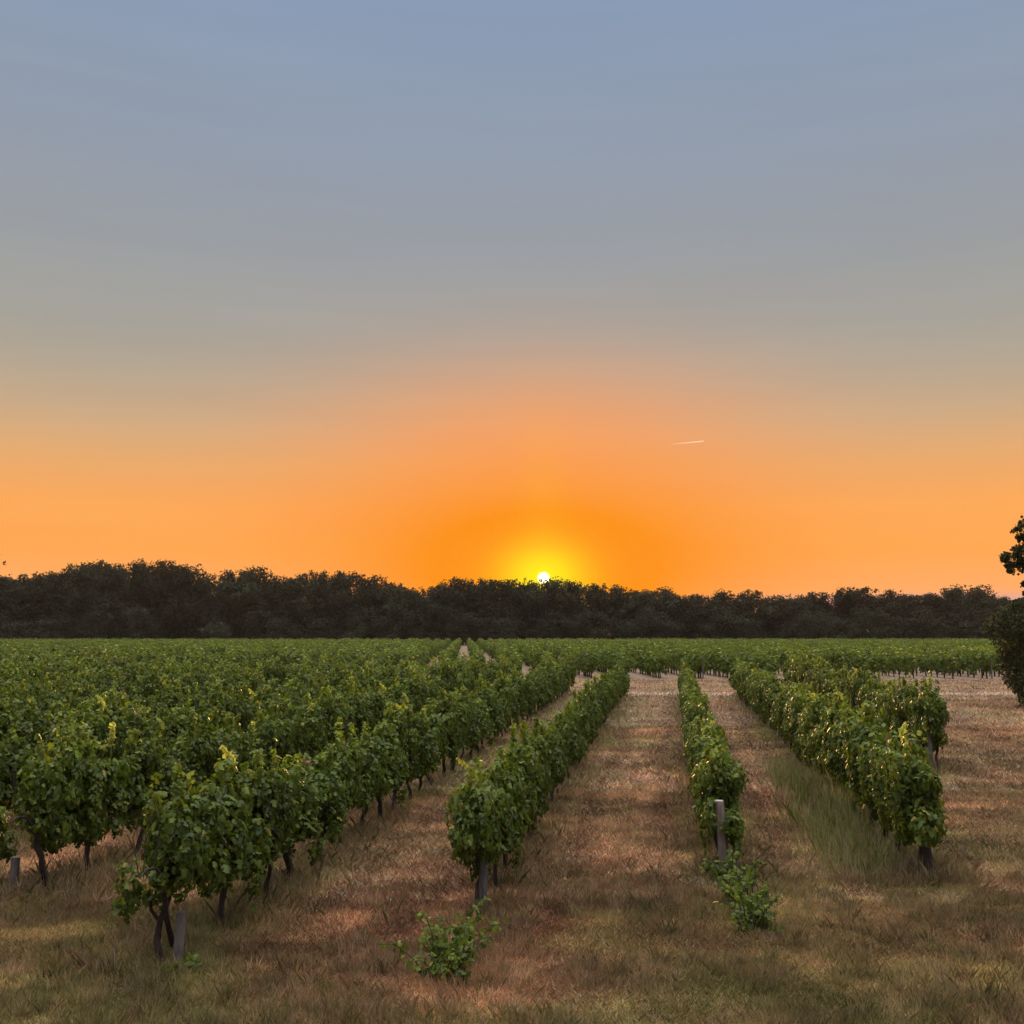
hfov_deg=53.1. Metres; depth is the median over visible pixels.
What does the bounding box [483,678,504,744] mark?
grape vine
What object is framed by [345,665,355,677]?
grape vine
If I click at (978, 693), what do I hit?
path
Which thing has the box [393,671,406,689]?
grape vine
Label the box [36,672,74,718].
grape vine
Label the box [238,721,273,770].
grape vine
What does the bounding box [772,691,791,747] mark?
grape vine
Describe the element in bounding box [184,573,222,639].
broadleaf tree
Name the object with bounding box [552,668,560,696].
grape vine
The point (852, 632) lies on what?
shrubby tree
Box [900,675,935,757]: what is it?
grape vine
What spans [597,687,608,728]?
grape vine
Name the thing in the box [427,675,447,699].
grape vine
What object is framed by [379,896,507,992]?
creeping vine
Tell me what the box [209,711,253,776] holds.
grape vine
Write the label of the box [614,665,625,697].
grape vine
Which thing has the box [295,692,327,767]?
grape vine
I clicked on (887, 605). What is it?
broadleaf tree
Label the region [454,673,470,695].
grape vine
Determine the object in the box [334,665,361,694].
grape vine
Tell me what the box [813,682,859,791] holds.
grape vine
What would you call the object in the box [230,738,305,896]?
grape vine
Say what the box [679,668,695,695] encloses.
grape vine
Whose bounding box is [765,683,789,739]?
grape vine
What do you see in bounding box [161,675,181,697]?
grape vine
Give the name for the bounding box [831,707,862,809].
grape vine
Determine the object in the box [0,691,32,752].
grape vine
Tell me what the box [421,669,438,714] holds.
grape vine
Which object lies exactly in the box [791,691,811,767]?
grape vine
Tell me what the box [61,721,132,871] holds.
grape vine
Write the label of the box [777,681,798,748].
grape vine
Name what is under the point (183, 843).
grape vine
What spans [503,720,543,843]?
grape vine
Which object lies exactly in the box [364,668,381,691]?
grape vine
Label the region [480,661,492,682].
grape vine
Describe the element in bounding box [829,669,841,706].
grape vine
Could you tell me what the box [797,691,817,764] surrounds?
grape vine
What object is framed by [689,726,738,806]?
grape vine
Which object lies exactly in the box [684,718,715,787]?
grape vine
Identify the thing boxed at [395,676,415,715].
grape vine
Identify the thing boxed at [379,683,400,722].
grape vine
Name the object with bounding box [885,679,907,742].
grape vine
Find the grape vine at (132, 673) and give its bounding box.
[119,658,143,686]
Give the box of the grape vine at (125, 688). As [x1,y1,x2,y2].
[107,671,136,694]
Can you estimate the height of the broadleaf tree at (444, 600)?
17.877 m
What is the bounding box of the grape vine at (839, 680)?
[831,664,852,705]
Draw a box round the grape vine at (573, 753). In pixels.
[550,709,580,785]
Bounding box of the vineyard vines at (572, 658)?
[0,637,1021,700]
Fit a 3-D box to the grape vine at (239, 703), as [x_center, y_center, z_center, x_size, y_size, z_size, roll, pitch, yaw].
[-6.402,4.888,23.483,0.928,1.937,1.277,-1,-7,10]
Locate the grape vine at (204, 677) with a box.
[200,666,212,685]
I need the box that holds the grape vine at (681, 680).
[679,669,694,684]
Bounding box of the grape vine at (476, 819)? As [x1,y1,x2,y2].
[442,756,509,907]
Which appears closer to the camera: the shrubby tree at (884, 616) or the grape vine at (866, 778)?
the grape vine at (866, 778)
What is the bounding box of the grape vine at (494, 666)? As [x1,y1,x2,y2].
[489,658,501,678]
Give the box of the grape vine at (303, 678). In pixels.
[294,664,318,687]
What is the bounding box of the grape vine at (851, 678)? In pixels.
[843,669,855,706]
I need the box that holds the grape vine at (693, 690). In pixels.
[681,685,702,704]
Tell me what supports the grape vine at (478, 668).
on the ground at (672, 676)
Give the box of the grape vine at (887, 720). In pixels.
[878,677,905,740]
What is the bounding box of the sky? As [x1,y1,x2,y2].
[0,0,1023,634]
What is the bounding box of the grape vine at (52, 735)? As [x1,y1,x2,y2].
[33,708,93,761]
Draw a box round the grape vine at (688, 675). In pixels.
[678,670,698,707]
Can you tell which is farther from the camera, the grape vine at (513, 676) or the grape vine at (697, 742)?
the grape vine at (513, 676)
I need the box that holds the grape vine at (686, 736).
[681,715,708,764]
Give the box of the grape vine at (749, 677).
[746,668,759,707]
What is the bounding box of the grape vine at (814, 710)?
[801,690,829,770]
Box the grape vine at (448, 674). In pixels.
[439,658,457,692]
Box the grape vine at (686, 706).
[684,696,709,714]
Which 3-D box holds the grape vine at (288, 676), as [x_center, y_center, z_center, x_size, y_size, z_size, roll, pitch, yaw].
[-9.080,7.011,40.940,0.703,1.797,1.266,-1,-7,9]
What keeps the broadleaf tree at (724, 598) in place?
on the ground at (672, 676)
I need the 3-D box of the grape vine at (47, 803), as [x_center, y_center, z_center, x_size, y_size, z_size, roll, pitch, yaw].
[-5.408,3.420,12.001,0.694,2.165,1.529,-1,-7,8]
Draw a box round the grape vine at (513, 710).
[504,677,519,733]
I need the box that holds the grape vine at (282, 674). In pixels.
[272,656,286,685]
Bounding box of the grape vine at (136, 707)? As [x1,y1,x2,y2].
[125,700,145,715]
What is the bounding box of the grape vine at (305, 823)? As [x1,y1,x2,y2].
[272,752,325,882]
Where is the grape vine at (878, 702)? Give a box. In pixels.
[872,676,897,738]
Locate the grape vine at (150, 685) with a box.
[139,664,165,703]
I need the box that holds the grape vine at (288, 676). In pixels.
[283,665,293,688]
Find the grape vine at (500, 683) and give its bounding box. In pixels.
[494,668,512,736]
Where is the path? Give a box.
[560,691,1013,695]
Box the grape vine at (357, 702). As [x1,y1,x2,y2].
[342,675,370,741]
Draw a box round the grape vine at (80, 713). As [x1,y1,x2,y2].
[64,697,107,724]
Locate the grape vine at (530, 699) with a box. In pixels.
[520,672,533,721]
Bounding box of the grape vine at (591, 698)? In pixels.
[577,680,599,745]
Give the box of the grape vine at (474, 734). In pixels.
[459,693,487,757]
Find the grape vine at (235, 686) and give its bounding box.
[231,681,249,701]
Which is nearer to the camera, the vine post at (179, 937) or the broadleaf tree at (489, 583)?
the vine post at (179, 937)
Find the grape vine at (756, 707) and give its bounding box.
[750,669,767,718]
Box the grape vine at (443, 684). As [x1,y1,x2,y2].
[435,676,452,701]
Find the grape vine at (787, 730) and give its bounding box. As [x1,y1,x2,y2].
[784,684,800,753]
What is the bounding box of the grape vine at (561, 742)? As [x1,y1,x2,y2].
[545,719,567,801]
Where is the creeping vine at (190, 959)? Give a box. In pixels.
[163,952,204,974]
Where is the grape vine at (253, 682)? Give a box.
[239,662,266,703]
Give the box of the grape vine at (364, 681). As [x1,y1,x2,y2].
[353,664,369,693]
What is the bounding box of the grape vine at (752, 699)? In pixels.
[748,672,760,718]
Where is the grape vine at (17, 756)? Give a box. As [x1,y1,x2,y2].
[1,721,48,827]
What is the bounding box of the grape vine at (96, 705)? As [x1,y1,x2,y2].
[84,686,110,711]
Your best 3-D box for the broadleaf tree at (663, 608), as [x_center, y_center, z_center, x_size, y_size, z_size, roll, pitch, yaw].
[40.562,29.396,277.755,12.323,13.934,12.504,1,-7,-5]
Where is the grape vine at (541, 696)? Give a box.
[528,666,545,713]
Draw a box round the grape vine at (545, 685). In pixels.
[532,663,547,710]
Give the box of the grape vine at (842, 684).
[838,665,850,703]
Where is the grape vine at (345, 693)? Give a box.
[334,682,352,698]
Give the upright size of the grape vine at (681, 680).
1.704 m
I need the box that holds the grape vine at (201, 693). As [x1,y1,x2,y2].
[192,679,204,695]
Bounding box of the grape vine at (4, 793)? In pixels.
[0,731,13,806]
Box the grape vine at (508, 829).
[475,756,523,888]
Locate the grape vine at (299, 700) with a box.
[288,679,311,708]
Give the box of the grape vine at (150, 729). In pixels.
[130,699,171,754]
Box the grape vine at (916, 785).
[880,727,949,866]
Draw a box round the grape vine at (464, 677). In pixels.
[455,665,470,695]
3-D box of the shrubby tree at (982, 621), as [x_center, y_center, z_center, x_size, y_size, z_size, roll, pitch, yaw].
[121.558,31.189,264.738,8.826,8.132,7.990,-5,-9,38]
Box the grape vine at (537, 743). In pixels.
[520,717,554,823]
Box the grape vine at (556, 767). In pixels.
[538,720,565,807]
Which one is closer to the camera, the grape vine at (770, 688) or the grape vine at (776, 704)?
the grape vine at (776, 704)
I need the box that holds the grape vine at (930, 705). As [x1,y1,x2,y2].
[909,669,952,767]
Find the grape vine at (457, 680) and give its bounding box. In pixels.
[450,668,464,695]
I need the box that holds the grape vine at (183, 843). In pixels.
[109,762,231,950]
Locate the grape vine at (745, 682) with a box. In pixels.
[744,668,757,701]
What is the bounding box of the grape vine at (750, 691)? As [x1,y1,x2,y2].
[747,667,760,700]
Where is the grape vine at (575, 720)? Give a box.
[560,696,581,778]
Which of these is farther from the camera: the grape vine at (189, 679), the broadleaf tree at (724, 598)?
the broadleaf tree at (724, 598)
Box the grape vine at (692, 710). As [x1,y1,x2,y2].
[683,695,709,733]
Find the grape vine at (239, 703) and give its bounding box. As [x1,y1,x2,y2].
[226,682,256,735]
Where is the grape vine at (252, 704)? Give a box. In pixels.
[245,685,270,740]
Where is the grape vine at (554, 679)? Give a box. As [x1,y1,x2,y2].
[541,659,556,705]
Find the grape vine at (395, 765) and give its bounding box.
[360,719,408,816]
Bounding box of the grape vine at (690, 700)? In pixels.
[682,692,694,718]
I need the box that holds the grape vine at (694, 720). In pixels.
[683,718,697,759]
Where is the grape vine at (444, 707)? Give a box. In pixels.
[433,687,460,776]
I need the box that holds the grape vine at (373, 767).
[345,721,393,826]
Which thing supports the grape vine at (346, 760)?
on the ground at (672, 676)
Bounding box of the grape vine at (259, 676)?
[251,669,267,685]
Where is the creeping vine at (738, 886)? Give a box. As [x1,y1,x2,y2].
[699,849,784,935]
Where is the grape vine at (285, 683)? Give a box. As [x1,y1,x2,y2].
[282,677,294,693]
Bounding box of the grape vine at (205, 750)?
[168,706,237,791]
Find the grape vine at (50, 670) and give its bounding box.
[37,660,63,682]
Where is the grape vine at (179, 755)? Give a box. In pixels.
[146,731,202,803]
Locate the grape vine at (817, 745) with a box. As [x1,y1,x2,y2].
[811,706,830,780]
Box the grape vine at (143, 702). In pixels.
[124,682,150,709]
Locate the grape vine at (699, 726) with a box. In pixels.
[688,709,719,755]
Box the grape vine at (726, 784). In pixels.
[695,744,749,858]
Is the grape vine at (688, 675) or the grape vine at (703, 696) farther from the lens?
the grape vine at (688, 675)
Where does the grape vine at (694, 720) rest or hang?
on the ground at (672, 676)
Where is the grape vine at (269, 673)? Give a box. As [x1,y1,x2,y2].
[262,658,279,686]
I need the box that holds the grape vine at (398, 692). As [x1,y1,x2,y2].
[387,682,407,715]
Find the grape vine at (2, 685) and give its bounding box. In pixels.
[0,679,7,696]
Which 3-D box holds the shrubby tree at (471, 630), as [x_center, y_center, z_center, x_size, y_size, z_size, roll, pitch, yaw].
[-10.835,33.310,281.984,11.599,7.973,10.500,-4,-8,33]
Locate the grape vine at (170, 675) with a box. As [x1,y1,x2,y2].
[160,659,177,687]
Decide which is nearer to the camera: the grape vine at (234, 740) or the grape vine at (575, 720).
the grape vine at (234, 740)
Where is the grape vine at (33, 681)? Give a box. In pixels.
[21,668,43,695]
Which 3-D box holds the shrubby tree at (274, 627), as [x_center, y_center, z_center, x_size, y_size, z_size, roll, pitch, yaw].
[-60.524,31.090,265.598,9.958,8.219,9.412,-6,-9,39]
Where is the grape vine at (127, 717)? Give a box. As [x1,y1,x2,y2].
[98,681,146,764]
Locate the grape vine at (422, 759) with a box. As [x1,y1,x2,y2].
[395,703,438,799]
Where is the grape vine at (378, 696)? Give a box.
[366,680,390,736]
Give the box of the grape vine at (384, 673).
[378,664,392,693]
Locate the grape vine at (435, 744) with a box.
[417,708,441,791]
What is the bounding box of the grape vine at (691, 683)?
[678,677,701,709]
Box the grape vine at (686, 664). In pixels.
[679,662,696,690]
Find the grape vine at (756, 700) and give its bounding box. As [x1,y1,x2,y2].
[748,670,770,718]
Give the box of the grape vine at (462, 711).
[449,687,472,770]
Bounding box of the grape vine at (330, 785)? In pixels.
[298,742,350,862]
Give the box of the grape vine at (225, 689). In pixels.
[208,678,233,696]
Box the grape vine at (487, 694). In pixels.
[468,673,499,748]
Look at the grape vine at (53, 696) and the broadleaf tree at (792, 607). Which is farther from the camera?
the broadleaf tree at (792, 607)
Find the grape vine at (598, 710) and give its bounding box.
[591,702,600,740]
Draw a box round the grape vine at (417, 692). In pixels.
[403,661,424,716]
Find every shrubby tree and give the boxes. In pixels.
[0,616,13,639]
[0,620,38,638]
[21,617,70,639]
[45,616,80,639]
[72,610,112,639]
[91,623,116,639]
[110,621,137,638]
[117,604,157,639]
[129,617,165,638]
[150,616,178,638]
[159,621,189,638]
[197,621,231,639]
[222,614,247,638]
[226,621,262,638]
[238,607,279,639]
[258,616,300,639]
[289,605,317,638]
[301,616,345,639]
[338,616,369,638]
[346,605,378,639]
[366,600,413,639]
[369,616,406,639]
[390,610,431,639]
[442,607,476,644]
[462,616,506,643]
[464,626,481,638]
[481,617,524,639]
[512,624,529,638]
[530,618,559,638]
[539,611,574,639]
[560,620,600,638]
[567,608,615,639]
[572,612,602,638]
[601,619,634,639]
[609,621,643,638]
[627,620,646,638]
[628,611,675,639]
[646,620,674,638]
[650,618,693,639]
[667,613,699,637]
[673,618,702,638]
[695,606,744,638]
[729,615,759,639]
[736,619,773,638]
[762,622,780,638]
[790,614,820,639]
[797,618,828,638]
[813,610,845,639]
[834,623,868,638]
[844,608,884,639]
[862,607,897,638]
[875,616,914,639]
[889,620,922,638]
[901,609,943,639]
[923,619,956,639]
[934,610,969,638]
[948,622,986,639]
[949,620,989,638]
[965,617,995,638]
[976,609,1009,638]
[980,606,1020,638]
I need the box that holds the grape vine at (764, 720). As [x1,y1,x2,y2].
[760,674,771,729]
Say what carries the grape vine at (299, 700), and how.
on the ground at (672, 676)
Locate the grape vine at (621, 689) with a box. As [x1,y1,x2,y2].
[615,680,622,704]
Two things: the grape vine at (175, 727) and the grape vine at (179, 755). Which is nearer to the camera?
the grape vine at (179, 755)
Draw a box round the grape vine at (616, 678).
[610,669,620,708]
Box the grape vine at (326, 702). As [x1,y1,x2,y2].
[302,685,343,754]
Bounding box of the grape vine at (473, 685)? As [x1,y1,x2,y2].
[459,662,476,691]
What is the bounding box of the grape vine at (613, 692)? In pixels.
[607,670,615,716]
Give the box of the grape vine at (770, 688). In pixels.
[763,675,786,735]
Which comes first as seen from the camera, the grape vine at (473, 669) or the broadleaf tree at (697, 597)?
the grape vine at (473, 669)
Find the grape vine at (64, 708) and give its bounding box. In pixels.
[44,699,74,732]
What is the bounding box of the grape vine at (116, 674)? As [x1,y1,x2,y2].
[107,669,123,686]
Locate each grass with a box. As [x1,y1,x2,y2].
[0,689,1022,978]
[749,754,937,876]
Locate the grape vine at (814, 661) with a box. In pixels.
[807,657,820,691]
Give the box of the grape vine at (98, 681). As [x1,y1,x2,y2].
[89,669,110,690]
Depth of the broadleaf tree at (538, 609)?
277.93 m
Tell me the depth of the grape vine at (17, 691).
27.62 m
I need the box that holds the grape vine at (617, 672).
[612,662,622,696]
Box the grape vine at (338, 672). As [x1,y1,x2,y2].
[334,660,349,688]
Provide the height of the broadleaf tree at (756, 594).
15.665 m
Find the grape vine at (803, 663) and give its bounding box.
[796,650,811,690]
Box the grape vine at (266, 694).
[260,683,280,711]
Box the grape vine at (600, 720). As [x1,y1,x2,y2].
[592,689,604,738]
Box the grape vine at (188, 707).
[185,699,218,734]
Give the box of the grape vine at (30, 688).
[17,684,40,704]
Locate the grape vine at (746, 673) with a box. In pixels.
[740,661,758,707]
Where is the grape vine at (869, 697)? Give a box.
[865,676,888,733]
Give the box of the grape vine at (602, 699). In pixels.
[586,677,606,726]
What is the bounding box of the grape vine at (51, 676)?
[40,671,63,694]
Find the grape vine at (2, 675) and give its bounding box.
[0,669,6,684]
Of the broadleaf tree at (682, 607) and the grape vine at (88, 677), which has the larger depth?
the broadleaf tree at (682, 607)
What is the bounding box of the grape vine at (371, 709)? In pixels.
[358,687,380,736]
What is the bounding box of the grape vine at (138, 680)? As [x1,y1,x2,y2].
[131,673,142,695]
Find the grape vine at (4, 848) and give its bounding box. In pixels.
[0,798,19,863]
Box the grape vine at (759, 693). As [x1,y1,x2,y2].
[755,672,771,713]
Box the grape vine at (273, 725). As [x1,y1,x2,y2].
[255,699,294,778]
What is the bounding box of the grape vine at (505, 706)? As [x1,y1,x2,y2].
[492,686,510,737]
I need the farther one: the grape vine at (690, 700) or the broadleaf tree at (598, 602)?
the broadleaf tree at (598, 602)
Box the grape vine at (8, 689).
[0,680,20,713]
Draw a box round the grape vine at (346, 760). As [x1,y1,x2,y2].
[316,716,372,842]
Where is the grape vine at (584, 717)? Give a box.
[564,698,589,763]
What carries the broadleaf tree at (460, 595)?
on the ground at (672, 676)
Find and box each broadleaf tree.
[0,577,41,636]
[2,577,18,611]
[3,571,56,637]
[14,573,40,610]
[36,568,79,631]
[37,572,81,618]
[60,562,93,620]
[61,563,109,638]
[77,559,119,625]
[93,563,134,638]
[102,563,137,609]
[110,558,158,632]
[114,564,158,633]
[140,560,183,635]
[149,561,177,604]
[159,565,209,627]
[162,563,206,639]
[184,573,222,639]
[194,586,215,624]
[206,581,233,615]
[208,569,249,639]
[210,571,236,604]
[227,565,274,636]
[235,569,271,634]
[247,581,286,637]
[258,573,293,626]
[266,573,319,638]
[280,573,307,584]
[303,570,331,618]
[304,575,338,638]
[320,571,364,638]
[326,570,351,611]
[341,573,366,612]
[351,579,380,637]
[363,574,391,626]
[371,586,409,632]
[380,581,403,598]
[390,585,421,614]
[395,590,437,636]
[401,589,438,610]
[414,585,454,640]
[416,590,443,608]
[432,583,461,632]
[437,576,487,644]
[452,584,488,632]
[465,584,501,635]
[476,577,512,617]
[489,579,520,638]
[498,578,535,618]
[511,584,542,639]
[516,582,543,624]
[518,576,569,639]
[537,591,561,621]
[555,589,587,617]
[557,579,590,638]
[578,584,621,614]
[579,583,610,633]
[603,584,631,628]
[603,592,638,632]
[621,590,657,623]
[625,590,660,636]
[638,585,675,609]
[643,595,684,637]
[668,595,701,639]
[685,594,708,610]
[685,596,734,639]
[708,588,755,638]
[731,589,775,638]
[733,594,762,614]
[753,594,793,637]
[756,598,771,609]
[766,599,816,639]
[789,592,828,615]
[802,591,835,633]
[825,587,859,636]
[841,586,881,637]
[857,592,883,606]
[870,589,905,627]
[877,592,931,638]
[912,592,949,638]
[935,584,980,637]
[949,584,1008,634]
[959,596,984,616]
[984,597,1013,610]
[986,594,1011,604]
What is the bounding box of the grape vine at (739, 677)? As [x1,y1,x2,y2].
[735,661,748,702]
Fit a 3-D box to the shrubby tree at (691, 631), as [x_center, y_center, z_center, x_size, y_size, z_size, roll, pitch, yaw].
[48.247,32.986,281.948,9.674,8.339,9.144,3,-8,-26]
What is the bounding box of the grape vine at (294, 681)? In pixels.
[288,677,302,690]
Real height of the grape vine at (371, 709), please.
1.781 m
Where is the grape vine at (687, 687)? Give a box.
[684,676,700,693]
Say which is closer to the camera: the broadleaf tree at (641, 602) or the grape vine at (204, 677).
the grape vine at (204, 677)
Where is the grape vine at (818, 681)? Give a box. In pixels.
[815,655,835,706]
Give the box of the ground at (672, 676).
[0,638,1023,1023]
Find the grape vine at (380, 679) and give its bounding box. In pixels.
[373,669,387,693]
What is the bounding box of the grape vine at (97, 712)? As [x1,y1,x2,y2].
[93,695,125,714]
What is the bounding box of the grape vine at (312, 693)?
[296,678,318,701]
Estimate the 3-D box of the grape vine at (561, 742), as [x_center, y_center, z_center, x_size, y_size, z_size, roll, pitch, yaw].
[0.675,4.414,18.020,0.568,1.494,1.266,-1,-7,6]
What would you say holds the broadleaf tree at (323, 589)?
on the ground at (672, 676)
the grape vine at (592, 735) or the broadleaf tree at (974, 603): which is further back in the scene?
the broadleaf tree at (974, 603)
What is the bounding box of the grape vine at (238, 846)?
[194,744,272,927]
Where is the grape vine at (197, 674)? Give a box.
[182,662,202,689]
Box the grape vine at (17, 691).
[0,687,20,703]
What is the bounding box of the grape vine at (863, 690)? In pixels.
[859,670,883,715]
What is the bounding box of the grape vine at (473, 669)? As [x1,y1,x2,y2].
[465,659,481,691]
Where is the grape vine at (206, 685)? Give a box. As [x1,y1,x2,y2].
[194,677,216,702]
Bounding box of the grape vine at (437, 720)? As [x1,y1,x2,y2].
[414,697,453,784]
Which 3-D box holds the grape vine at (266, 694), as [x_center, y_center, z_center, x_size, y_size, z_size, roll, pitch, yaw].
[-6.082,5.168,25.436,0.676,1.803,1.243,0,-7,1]
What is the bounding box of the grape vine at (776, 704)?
[772,682,790,743]
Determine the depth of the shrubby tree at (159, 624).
266.92 m
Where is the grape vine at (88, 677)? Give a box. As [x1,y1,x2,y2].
[79,669,98,692]
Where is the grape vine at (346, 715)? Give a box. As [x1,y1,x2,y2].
[328,692,354,751]
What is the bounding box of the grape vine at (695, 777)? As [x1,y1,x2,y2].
[691,739,739,836]
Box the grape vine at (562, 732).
[545,711,571,793]
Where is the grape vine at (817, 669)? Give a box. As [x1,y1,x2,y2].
[810,656,826,699]
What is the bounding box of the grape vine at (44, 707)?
[15,679,55,718]
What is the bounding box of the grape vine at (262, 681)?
[254,674,274,692]
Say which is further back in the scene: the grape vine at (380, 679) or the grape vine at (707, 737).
the grape vine at (380, 679)
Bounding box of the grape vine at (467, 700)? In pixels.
[456,684,474,764]
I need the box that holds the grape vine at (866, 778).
[854,722,899,841]
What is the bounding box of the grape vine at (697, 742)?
[686,719,725,811]
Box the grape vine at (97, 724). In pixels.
[63,694,123,761]
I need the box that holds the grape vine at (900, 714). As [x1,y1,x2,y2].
[891,673,927,753]
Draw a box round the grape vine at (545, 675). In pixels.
[540,669,548,711]
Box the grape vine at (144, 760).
[108,718,182,855]
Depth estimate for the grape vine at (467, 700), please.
23.12 m
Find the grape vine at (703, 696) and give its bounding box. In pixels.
[680,691,709,731]
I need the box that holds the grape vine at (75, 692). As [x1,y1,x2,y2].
[68,682,95,722]
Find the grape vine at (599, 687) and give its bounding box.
[595,676,605,722]
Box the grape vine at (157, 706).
[143,689,169,724]
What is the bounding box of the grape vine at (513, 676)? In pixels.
[507,664,527,725]
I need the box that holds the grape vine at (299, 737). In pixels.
[280,691,309,767]
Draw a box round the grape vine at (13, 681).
[4,670,28,695]
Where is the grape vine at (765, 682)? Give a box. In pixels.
[761,670,780,728]
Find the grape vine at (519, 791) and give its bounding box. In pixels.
[483,739,530,866]
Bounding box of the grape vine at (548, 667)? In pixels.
[540,660,553,707]
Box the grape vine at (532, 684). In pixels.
[526,673,538,719]
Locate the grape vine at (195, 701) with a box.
[184,682,207,718]
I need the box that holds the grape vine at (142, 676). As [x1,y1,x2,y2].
[139,661,165,681]
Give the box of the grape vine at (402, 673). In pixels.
[395,656,412,679]
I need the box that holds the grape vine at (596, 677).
[593,673,611,725]
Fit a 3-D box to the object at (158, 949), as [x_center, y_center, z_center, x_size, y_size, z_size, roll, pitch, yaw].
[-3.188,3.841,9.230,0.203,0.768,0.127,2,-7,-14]
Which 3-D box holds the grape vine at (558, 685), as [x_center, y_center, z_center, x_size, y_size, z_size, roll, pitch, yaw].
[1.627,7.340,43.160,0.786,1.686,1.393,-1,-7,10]
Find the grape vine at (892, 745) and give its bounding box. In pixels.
[868,722,916,853]
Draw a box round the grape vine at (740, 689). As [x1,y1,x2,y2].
[739,665,749,702]
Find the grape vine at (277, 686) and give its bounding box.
[267,678,282,693]
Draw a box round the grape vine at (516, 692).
[505,679,520,730]
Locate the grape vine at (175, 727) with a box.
[162,704,202,757]
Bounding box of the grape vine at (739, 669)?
[737,661,745,701]
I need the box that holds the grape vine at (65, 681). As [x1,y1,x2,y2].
[62,670,79,686]
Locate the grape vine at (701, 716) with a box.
[688,700,723,737]
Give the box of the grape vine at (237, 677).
[228,665,246,684]
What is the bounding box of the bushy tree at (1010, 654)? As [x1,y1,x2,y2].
[979,597,1023,705]
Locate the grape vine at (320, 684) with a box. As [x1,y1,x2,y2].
[308,669,330,695]
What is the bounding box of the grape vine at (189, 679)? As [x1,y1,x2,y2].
[179,672,201,698]
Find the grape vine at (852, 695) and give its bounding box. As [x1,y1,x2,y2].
[844,667,863,722]
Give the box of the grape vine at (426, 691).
[417,674,430,715]
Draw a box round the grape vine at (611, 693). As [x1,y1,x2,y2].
[603,673,614,721]
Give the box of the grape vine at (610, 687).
[600,672,613,722]
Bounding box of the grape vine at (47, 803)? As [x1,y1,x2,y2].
[5,708,105,887]
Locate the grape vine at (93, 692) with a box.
[86,684,101,698]
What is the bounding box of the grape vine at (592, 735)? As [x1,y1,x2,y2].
[577,690,597,743]
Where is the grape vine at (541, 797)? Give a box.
[525,747,546,834]
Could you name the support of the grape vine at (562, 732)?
on the ground at (672, 676)
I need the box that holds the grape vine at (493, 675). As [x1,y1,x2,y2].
[486,660,496,682]
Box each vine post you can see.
[9,856,19,888]
[172,911,186,963]
[479,860,487,907]
[715,800,729,869]
[927,719,933,770]
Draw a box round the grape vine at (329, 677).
[321,669,333,686]
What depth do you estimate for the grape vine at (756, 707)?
34.52 m
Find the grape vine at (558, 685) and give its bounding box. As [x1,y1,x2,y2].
[550,666,560,704]
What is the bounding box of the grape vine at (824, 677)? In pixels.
[821,665,831,707]
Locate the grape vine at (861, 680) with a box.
[850,660,874,712]
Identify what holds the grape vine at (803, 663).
on the ground at (672, 676)
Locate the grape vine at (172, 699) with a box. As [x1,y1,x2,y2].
[149,673,190,736]
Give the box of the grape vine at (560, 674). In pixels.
[552,661,562,701]
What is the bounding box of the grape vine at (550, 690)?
[537,663,553,709]
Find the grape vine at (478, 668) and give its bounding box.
[470,655,484,689]
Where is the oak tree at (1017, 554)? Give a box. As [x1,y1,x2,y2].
[998,515,1023,595]
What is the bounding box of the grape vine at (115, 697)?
[109,688,129,706]
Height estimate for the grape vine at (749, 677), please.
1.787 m
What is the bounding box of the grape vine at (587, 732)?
[583,713,590,759]
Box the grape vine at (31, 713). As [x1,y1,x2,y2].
[13,696,51,747]
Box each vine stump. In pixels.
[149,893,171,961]
[922,846,941,876]
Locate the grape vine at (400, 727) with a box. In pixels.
[372,692,420,808]
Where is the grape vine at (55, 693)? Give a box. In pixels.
[40,683,64,699]
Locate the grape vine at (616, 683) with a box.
[607,670,620,713]
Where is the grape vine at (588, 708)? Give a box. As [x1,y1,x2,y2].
[573,687,594,740]
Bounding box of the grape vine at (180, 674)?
[174,669,188,684]
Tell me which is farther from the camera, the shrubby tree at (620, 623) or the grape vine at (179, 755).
the shrubby tree at (620, 623)
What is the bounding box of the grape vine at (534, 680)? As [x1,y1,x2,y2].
[525,669,540,717]
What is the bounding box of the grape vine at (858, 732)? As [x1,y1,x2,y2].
[839,700,887,827]
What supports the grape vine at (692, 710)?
on the ground at (672, 676)
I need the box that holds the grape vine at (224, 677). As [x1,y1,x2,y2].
[216,665,234,690]
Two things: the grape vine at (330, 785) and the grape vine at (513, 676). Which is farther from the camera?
the grape vine at (513, 676)
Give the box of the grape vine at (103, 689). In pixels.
[100,681,117,700]
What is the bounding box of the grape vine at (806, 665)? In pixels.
[800,659,813,687]
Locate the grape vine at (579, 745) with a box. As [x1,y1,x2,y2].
[568,703,584,766]
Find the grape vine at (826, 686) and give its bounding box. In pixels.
[823,669,839,708]
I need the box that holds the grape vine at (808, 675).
[806,663,815,688]
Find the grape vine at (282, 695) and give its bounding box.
[272,682,297,712]
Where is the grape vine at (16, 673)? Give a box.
[8,662,30,682]
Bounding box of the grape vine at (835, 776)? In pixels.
[822,708,861,790]
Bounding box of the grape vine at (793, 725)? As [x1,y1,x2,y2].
[788,681,813,756]
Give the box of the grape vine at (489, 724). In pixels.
[473,698,494,753]
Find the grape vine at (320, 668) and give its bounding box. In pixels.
[312,664,322,682]
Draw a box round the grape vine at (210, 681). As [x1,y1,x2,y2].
[201,673,219,690]
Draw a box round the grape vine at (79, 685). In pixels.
[59,672,88,697]
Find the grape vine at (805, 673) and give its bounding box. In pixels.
[803,660,813,688]
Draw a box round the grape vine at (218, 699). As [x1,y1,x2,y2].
[201,677,233,734]
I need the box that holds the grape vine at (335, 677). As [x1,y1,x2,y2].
[326,668,340,693]
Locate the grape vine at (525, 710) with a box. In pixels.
[515,671,530,724]

